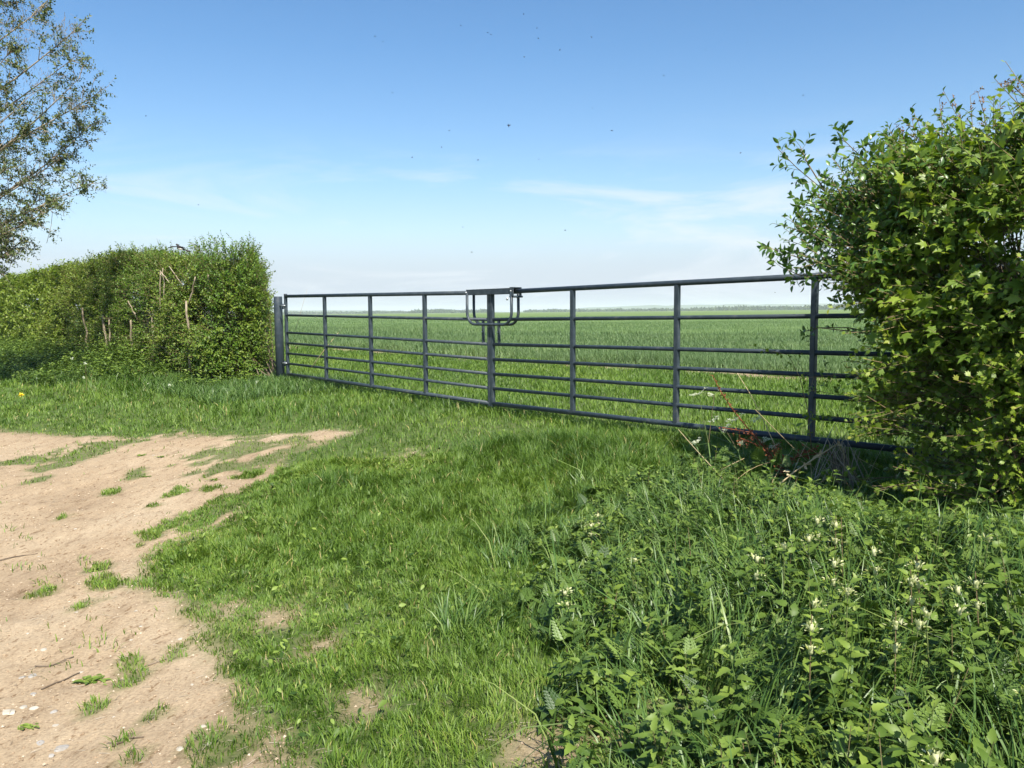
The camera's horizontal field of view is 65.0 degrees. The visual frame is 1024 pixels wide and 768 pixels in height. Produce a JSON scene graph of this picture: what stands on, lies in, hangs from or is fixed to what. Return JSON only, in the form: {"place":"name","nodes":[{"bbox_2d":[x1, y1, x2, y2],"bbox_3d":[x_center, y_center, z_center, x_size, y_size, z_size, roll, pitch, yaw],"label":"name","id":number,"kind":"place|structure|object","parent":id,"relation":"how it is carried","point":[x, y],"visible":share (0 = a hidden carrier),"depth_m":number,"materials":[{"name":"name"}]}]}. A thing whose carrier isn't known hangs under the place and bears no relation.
{"place":"outdoors","nodes":[
{"label":"outdoors","id":0,"kind":"place"},
{"bbox_2d":[0,344,381,404],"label":"tall verge grass","id":1,"kind":"structure","parent":0,"point":[250,390],"depth_m":11.16,"materials":[{"name":"green plant"}]},
{"bbox_2d":[0,430,382,767],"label":"dirt track","id":2,"kind":"structure","parent":0,"point":[15,651],"depth_m":3.52,"materials":[{"name":"soil"}]},
{"bbox_2d":[2,709,14,714],"bbox_3d":[-1.679,1.100,2.682,0.037,0.022,0.046,-3,6,-30],"label":"stone","id":3,"kind":"object","parent":2,"relation":"on","point":[8,711],"visible":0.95,"depth_m":2.68,"materials":[{"name":"white stone"}]},
{"bbox_2d":[0,553,37,559],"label":"twig","id":4,"kind":"object","parent":2,"relation":"on","point":[16,556],"visible":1,"depth_m":4.51,"materials":[{"name":"brown wood"}]},
{"bbox_2d":[18,723,38,729],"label":"track weed","id":5,"kind":"object","parent":2,"relation":"on","point":[27,725],"visible":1,"depth_m":2.59,"materials":[{"name":"green plant"}]},
{"bbox_2d":[29,706,38,709],"bbox_3d":[-1.621,1.099,2.724,0.023,0.014,0.027,3,6,33],"label":"stone","id":6,"kind":"object","parent":2,"relation":"on","point":[33,707],"visible":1,"depth_m":2.72,"materials":[{"name":"white stone"}]},
{"bbox_2d":[36,740,44,744],"bbox_3d":[-1.464,1.118,2.495,0.028,0.017,0.034,1,5,16],"label":"stone","id":7,"kind":"object","parent":2,"relation":"on","point":[41,742],"visible":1,"depth_m":2.49,"materials":[{"name":"grey stone"}]},
{"bbox_2d":[35,656,73,666],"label":"twig","id":8,"kind":"object","parent":2,"relation":"on","point":[52,664],"visible":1,"depth_m":3.06,"materials":[{"name":"brown wood"}]},
{"bbox_2d":[41,672,79,689],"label":"twig","id":9,"kind":"object","parent":2,"relation":"on","point":[58,681],"visible":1,"depth_m":2.92,"materials":[{"name":"wood"}]},
{"bbox_2d":[54,744,68,751],"bbox_3d":[-1.381,1.120,2.465,0.040,0.023,0.049,4,7,39],"label":"stone","id":10,"kind":"object","parent":2,"relation":"on","point":[59,748],"visible":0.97,"depth_m":2.46,"materials":[{"name":"grey stone"}]},
{"bbox_2d":[73,674,109,684],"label":"track weed","id":11,"kind":"object","parent":2,"relation":"on","point":[88,678],"visible":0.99,"depth_m":2.94,"materials":[{"name":"green plant"}]},
{"bbox_2d":[112,736,143,746],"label":"twig","id":12,"kind":"object","parent":2,"relation":"on","point":[114,745],"visible":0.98,"depth_m":2.44,"materials":[{"name":"brown wood"}]},
{"bbox_2d":[0,431,665,767],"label":"grit","id":13,"kind":"object","parent":2,"relation":"on","point":[187,734],"visible":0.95,"depth_m":3.50,"materials":[{"name":"gravel"}]},
{"bbox_2d":[33,310,500,313],"bbox_3d":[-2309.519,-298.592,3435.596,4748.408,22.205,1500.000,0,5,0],"label":"hills","id":14,"kind":"structure","parent":0,"point":[334,310],"depth_m":3237.66,"materials":[{"name":"green plant"}]},
{"bbox_2d":[0,428,689,767],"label":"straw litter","id":15,"kind":"object","parent":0,"point":[197,591],"visible":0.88,"depth_m":3.66,"materials":[{"name":"plant"}]},
{"bbox_2d":[154,309,863,316],"bbox_3d":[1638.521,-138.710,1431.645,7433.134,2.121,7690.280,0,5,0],"label":"field","id":16,"kind":"structure","parent":0,"point":[741,312],"depth_m":376.68,"materials":[{"name":"green plant"}]},
{"bbox_2d":[354,310,410,313],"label":"distant wood","id":17,"kind":"object","parent":16,"relation":"on","point":[376,312],"visible":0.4,"depth_m":1468.71,"materials":[{"name":"green plant"}]},
{"bbox_2d":[408,308,486,312],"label":"distant wood","id":18,"kind":"object","parent":16,"relation":"on","point":[435,310],"visible":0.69,"depth_m":1272.28,"materials":[{"name":"green plant"}]},
{"bbox_2d":[523,308,629,311],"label":"distant wood","id":19,"kind":"object","parent":16,"relation":"on","point":[581,310],"visible":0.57,"depth_m":1371.24,"materials":[{"name":"green plant"}]},
{"bbox_2d":[628,306,708,310],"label":"distant wood","id":20,"kind":"object","parent":16,"relation":"on","point":[681,309],"visible":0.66,"depth_m":1271.97,"materials":[{"name":"green plant"}]},
{"bbox_2d":[704,305,795,310],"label":"distant wood","id":21,"kind":"object","parent":16,"relation":"on","point":[743,307],"visible":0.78,"depth_m":1177.51,"materials":[{"name":"green plant"}]},
{"bbox_2d":[786,302,863,309],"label":"distant wood","id":22,"kind":"object","parent":16,"relation":"on","point":[805,307],"visible":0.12,"depth_m":1078.84,"materials":[{"name":"green plant"}]},
{"bbox_2d":[0,329,1023,767],"bbox_3d":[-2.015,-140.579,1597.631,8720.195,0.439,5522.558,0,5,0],"label":"ground","id":23,"kind":"structure","parent":0,"point":[514,749],"depth_m":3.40,"materials":[{"name":"green plant"}]},
{"bbox_2d":[0,0,116,287],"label":"tree","id":24,"kind":"object","parent":23,"relation":"on","point":[27,218],"visible":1,"depth_m":13.00,"materials":[{"name":"green plant"}]},
{"bbox_2d":[0,333,262,388],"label":"bank nettles","id":25,"kind":"object","parent":23,"relation":"on","point":[63,352],"visible":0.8,"depth_m":14.26,"materials":[{"name":"green plant"}]},
{"bbox_2d":[0,230,277,379],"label":"hedge","id":26,"kind":"object","parent":23,"relation":"on","point":[182,327],"visible":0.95,"depth_m":13.56,"materials":[{"name":"green plant"}]},
{"bbox_2d":[167,244,189,251],"bbox_3d":[-5.341,-2.181,12.860,0.362,0.133,0.081,0,5,0],"label":"bird","id":27,"kind":"object","parent":26,"relation":"on","point":[179,247],"visible":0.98,"depth_m":12.84},
{"bbox_2d":[274,296,286,377],"bbox_3d":[-3.392,-0.498,11.939,0.124,1.600,0.392,-5,7,-41],"label":"gate post","id":28,"kind":"object","parent":23,"relation":"on","point":[281,363],"visible":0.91,"depth_m":11.97,"materials":[{"name":"metal"}]},
{"bbox_2d":[284,291,490,405],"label":"field gate","id":29,"kind":"structure","parent":28,"relation":"attached to","point":[425,340],"depth_m":9.66,"materials":[{"name":"metal"}]},
{"bbox_2d":[229,310,355,313],"bbox_3d":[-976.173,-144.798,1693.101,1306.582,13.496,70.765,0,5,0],"label":"distant wood","id":30,"kind":"object","parent":23,"relation":"on","point":[328,312],"visible":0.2,"depth_m":1669.69,"materials":[{"name":"green plant"}]},
{"bbox_2d":[0,344,720,482],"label":"verge grass","id":31,"kind":"structure","parent":23,"relation":"on","point":[133,385],"depth_m":8.74,"materials":[{"name":"green plant"}]},
{"bbox_2d":[11,315,940,379],"bbox_3d":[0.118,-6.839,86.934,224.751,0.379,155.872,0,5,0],"label":"cereal crop","id":32,"kind":"object","parent":23,"relation":"on","point":[837,340],"visible":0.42,"depth_m":24.77,"materials":[{"name":"green plant"}]},
{"bbox_2d":[553,581,583,639],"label":"dead nettle","id":33,"kind":"object","parent":23,"relation":"on","point":[563,607],"visible":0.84,"depth_m":2.76,"materials":[{"name":"green plant"}]},
{"bbox_2d":[159,447,1017,738],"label":"lawn weeds","id":34,"kind":"object","parent":23,"relation":"on","point":[381,703],"visible":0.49,"depth_m":3.60,"materials":[{"name":"green plant"}]},
{"bbox_2d":[583,520,600,559],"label":"dead nettle","id":35,"kind":"object","parent":23,"relation":"on","point":[591,541],"visible":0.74,"depth_m":3.64,"materials":[{"name":"green plant"}]},
{"bbox_2d":[591,509,610,551],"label":"dead nettle","id":36,"kind":"object","parent":23,"relation":"on","point":[598,515],"visible":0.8,"depth_m":3.80,"materials":[{"name":"green plant"}]},
{"bbox_2d":[622,553,650,606],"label":"dead nettle","id":37,"kind":"object","parent":23,"relation":"on","point":[634,559],"visible":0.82,"depth_m":3.04,"materials":[{"name":"green plant"}]},
{"bbox_2d":[678,429,743,477],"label":"dry stalk","id":38,"kind":"object","parent":23,"relation":"on","point":[703,457],"visible":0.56,"depth_m":4.83,"materials":[{"name":"plant"}]},
{"bbox_2d":[690,387,736,478],"bbox_3d":[1.212,0.352,4.937,0.311,0.645,0.362,0,5,0],"label":"cow parsley","id":39,"kind":"object","parent":23,"relation":"on","point":[725,458],"visible":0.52,"depth_m":4.97,"materials":[{"name":"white plant"}]},
{"bbox_2d":[424,423,1023,767],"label":"bank grass","id":40,"kind":"structure","parent":23,"relation":"on","point":[787,683],"depth_m":2.64,"materials":[{"name":"green plant"}]},
{"bbox_2d":[709,413,765,481],"bbox_3d":[1.390,0.465,4.875,0.358,0.541,0.503,0,5,0],"label":"cow parsley","id":41,"kind":"object","parent":23,"relation":"on","point":[753,456],"visible":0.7,"depth_m":4.81,"materials":[{"name":"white plant"}]},
{"bbox_2d":[733,548,775,640],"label":"dead nettle","id":42,"kind":"object","parent":23,"relation":"on","point":[756,580],"visible":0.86,"depth_m":2.60,"materials":[{"name":"green plant"}]},
{"bbox_2d":[502,444,1023,767],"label":"parsley foliage","id":43,"kind":"object","parent":23,"relation":"on","point":[615,644],"visible":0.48,"depth_m":2.65,"materials":[{"name":"green plant"}]},
{"bbox_2d":[737,373,790,480],"bbox_3d":[1.581,0.356,4.792,0.467,0.840,0.096,2,6,26],"label":"dry stalk","id":44,"kind":"object","parent":23,"relation":"on","point":[762,419],"visible":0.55,"depth_m":4.83,"materials":[{"name":"plant"}]},
{"bbox_2d":[511,445,1023,767],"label":"nettles","id":45,"kind":"object","parent":23,"relation":"on","point":[908,737],"visible":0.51,"depth_m":2.31,"materials":[{"name":"green plant"}]},
{"bbox_2d":[707,375,831,476],"bbox_3d":[1.557,0.345,4.850,0.754,0.798,0.194,1,5,11],"label":"dock plant","id":46,"kind":"object","parent":23,"relation":"on","point":[769,454],"visible":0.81,"depth_m":4.86,"materials":[{"name":"green plant"}]},
{"bbox_2d":[739,436,804,486],"bbox_3d":[1.548,0.521,4.782,0.381,0.367,0.496,0,5,0],"label":"cow parsley","id":47,"kind":"object","parent":23,"relation":"on","point":[784,465],"visible":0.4,"depth_m":4.66,"materials":[{"name":"white plant"}]},
{"bbox_2d":[529,462,1023,767],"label":"broadleaf weeds","id":48,"kind":"object","parent":23,"relation":"on","point":[953,757],"visible":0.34,"depth_m":2.60,"materials":[{"name":"green plant"}]},
{"bbox_2d":[766,536,801,618],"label":"dead nettle","id":49,"kind":"object","parent":23,"relation":"on","point":[790,550],"visible":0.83,"depth_m":2.67,"materials":[{"name":"green plant"}]},
{"bbox_2d":[781,423,802,474],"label":"nettle","id":50,"kind":"object","parent":23,"relation":"on","point":[794,449],"visible":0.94,"depth_m":4.68,"materials":[{"name":"green plant"}]},
{"bbox_2d":[783,614,827,736],"bbox_3d":[0.754,0.767,2.073,0.115,0.360,0.119,-4,6,-31],"label":"dead nettle","id":51,"kind":"object","parent":23,"relation":"on","point":[811,626],"visible":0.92,"depth_m":2.07,"materials":[{"name":"green plant"}]},
{"bbox_2d":[792,528,821,614],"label":"dead nettle","id":52,"kind":"object","parent":23,"relation":"on","point":[807,539],"visible":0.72,"depth_m":2.70,"materials":[{"name":"green plant"}]},
{"bbox_2d":[776,441,841,485],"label":"withered stem","id":53,"kind":"object","parent":23,"relation":"on","point":[804,465],"visible":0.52,"depth_m":4.57,"materials":[{"name":"plant"}]},
{"bbox_2d":[724,409,898,494],"bbox_3d":[1.751,0.510,4.616,1.112,0.764,0.554,-3,6,-24],"label":"dead grass clump","id":54,"kind":"object","parent":23,"relation":"on","point":[835,465],"visible":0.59,"depth_m":4.74,"materials":[{"name":"brown plant"}]},
{"bbox_2d":[792,591,838,708],"bbox_3d":[0.825,0.747,2.219,0.115,0.360,0.106,-3,6,-26],"label":"dead nettle","id":55,"kind":"object","parent":23,"relation":"on","point":[815,603],"visible":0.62,"depth_m":2.21,"materials":[{"name":"green plant"}]},
{"bbox_2d":[803,510,831,595],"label":"dead nettle","id":56,"kind":"object","parent":23,"relation":"on","point":[817,522],"visible":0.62,"depth_m":2.90,"materials":[{"name":"green plant"}]},
{"bbox_2d":[802,477,844,496],"bbox_3d":[1.660,0.603,4.371,0.294,0.194,0.010,0,5,0],"label":"grass blade","id":57,"kind":"object","parent":23,"relation":"on","point":[825,479],"depth_m":4.36,"materials":[{"name":"green plant"}]},
{"bbox_2d":[804,549,843,633],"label":"dead nettle","id":58,"kind":"object","parent":23,"relation":"on","point":[828,586],"visible":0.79,"depth_m":2.49,"materials":[{"name":"green plant"}]},
{"bbox_2d":[816,515,847,591],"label":"dead nettle","id":59,"kind":"object","parent":23,"relation":"on","point":[836,524],"visible":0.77,"depth_m":2.83,"materials":[{"name":"green plant"}]},
{"bbox_2d":[830,578,862,663],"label":"dead nettle","id":60,"kind":"object","parent":23,"relation":"on","point":[847,590],"visible":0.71,"depth_m":2.27,"materials":[{"name":"green plant"}]},
{"bbox_2d":[858,540,898,636],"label":"dead nettle","id":61,"kind":"object","parent":23,"relation":"on","point":[874,551],"visible":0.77,"depth_m":2.54,"materials":[{"name":"green plant"}]},
{"bbox_2d":[751,60,1023,514],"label":"hedge","id":62,"kind":"object","parent":23,"relation":"on","point":[912,226],"visible":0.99,"depth_m":3.93,"materials":[{"name":"green plant"}]},
{"bbox_2d":[868,608,918,742],"bbox_3d":[0.983,0.764,2.039,0.116,0.355,0.144,0,5,0],"label":"dead nettle","id":63,"kind":"object","parent":23,"relation":"on","point":[895,646],"visible":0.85,"depth_m":2.06,"materials":[{"name":"green plant"}]},
{"bbox_2d":[890,608,930,711],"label":"dead nettle","id":64,"kind":"object","parent":23,"relation":"on","point":[919,623],"visible":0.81,"depth_m":2.06,"materials":[{"name":"green plant"}]},
{"bbox_2d":[896,568,936,675],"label":"dead nettle","id":65,"kind":"object","parent":23,"relation":"on","point":[911,599],"visible":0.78,"depth_m":2.30,"materials":[{"name":"green plant"}]},
{"bbox_2d":[897,554,939,641],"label":"dead nettle","id":66,"kind":"object","parent":23,"relation":"on","point":[917,568],"visible":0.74,"depth_m":2.40,"materials":[{"name":"green plant"}]},
{"bbox_2d":[914,736,950,767],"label":"dead nettle","id":67,"kind":"object","parent":23,"relation":"on","point":[932,762],"visible":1,"depth_m":1.48,"materials":[{"name":"green plant"}]},
{"bbox_2d":[912,600,954,706],"bbox_3d":[1.089,0.741,2.104,0.119,0.361,0.092,0,5,9],"label":"dead nettle","id":68,"kind":"object","parent":23,"relation":"on","point":[934,615],"visible":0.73,"depth_m":2.10,"materials":[{"name":"green plant"}]},
{"bbox_2d":[941,578,985,682],"bbox_3d":[1.253,0.714,2.219,0.120,0.358,0.115,4,6,38],"label":"dead nettle","id":69,"kind":"object","parent":23,"relation":"on","point":[960,610],"visible":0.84,"depth_m":2.22,"materials":[{"name":"green plant"}]},
{"bbox_2d":[959,571,998,670],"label":"dead nettle","id":70,"kind":"object","parent":23,"relation":"on","point":[981,598],"visible":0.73,"depth_m":2.26,"materials":[{"name":"green plant"}]},
{"bbox_2d":[970,527,1004,625],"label":"dead nettle","id":71,"kind":"object","parent":23,"relation":"on","point":[986,547],"visible":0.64,"depth_m":2.56,"materials":[{"name":"green plant"}]},
{"bbox_2d":[984,647,1023,766],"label":"dead nettle","id":72,"kind":"object","parent":23,"relation":"on","point":[1014,698],"visible":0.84,"depth_m":1.82,"materials":[{"name":"green plant"}]},
{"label":"gate post","id":73,"kind":"object","parent":23,"relation":"on","visible":0},
{"bbox_2d":[465,263,1008,457],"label":"field gate","id":74,"kind":"structure","parent":73,"relation":"attached to","point":[813,316],"depth_m":6.48,"materials":[{"name":"metal"}]},
{"bbox_2d":[0,0,1023,311],"label":"sky","id":75,"kind":"structure","parent":0,"point":[285,125],"materials":[{"name":"blue"}]},
{"bbox_2d":[229,345,987,461],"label":"field margin grass","id":76,"kind":"structure","parent":0,"point":[532,369],"depth_m":10.46,"materials":[{"name":"green plant"}]},
{"bbox_2d":[520,303,836,311],"bbox_3d":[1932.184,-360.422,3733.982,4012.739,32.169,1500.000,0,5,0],"label":"hills","id":77,"kind":"structure","parent":0,"point":[682,306],"depth_m":3452.76,"materials":[{"name":"green plant"}]}
]}

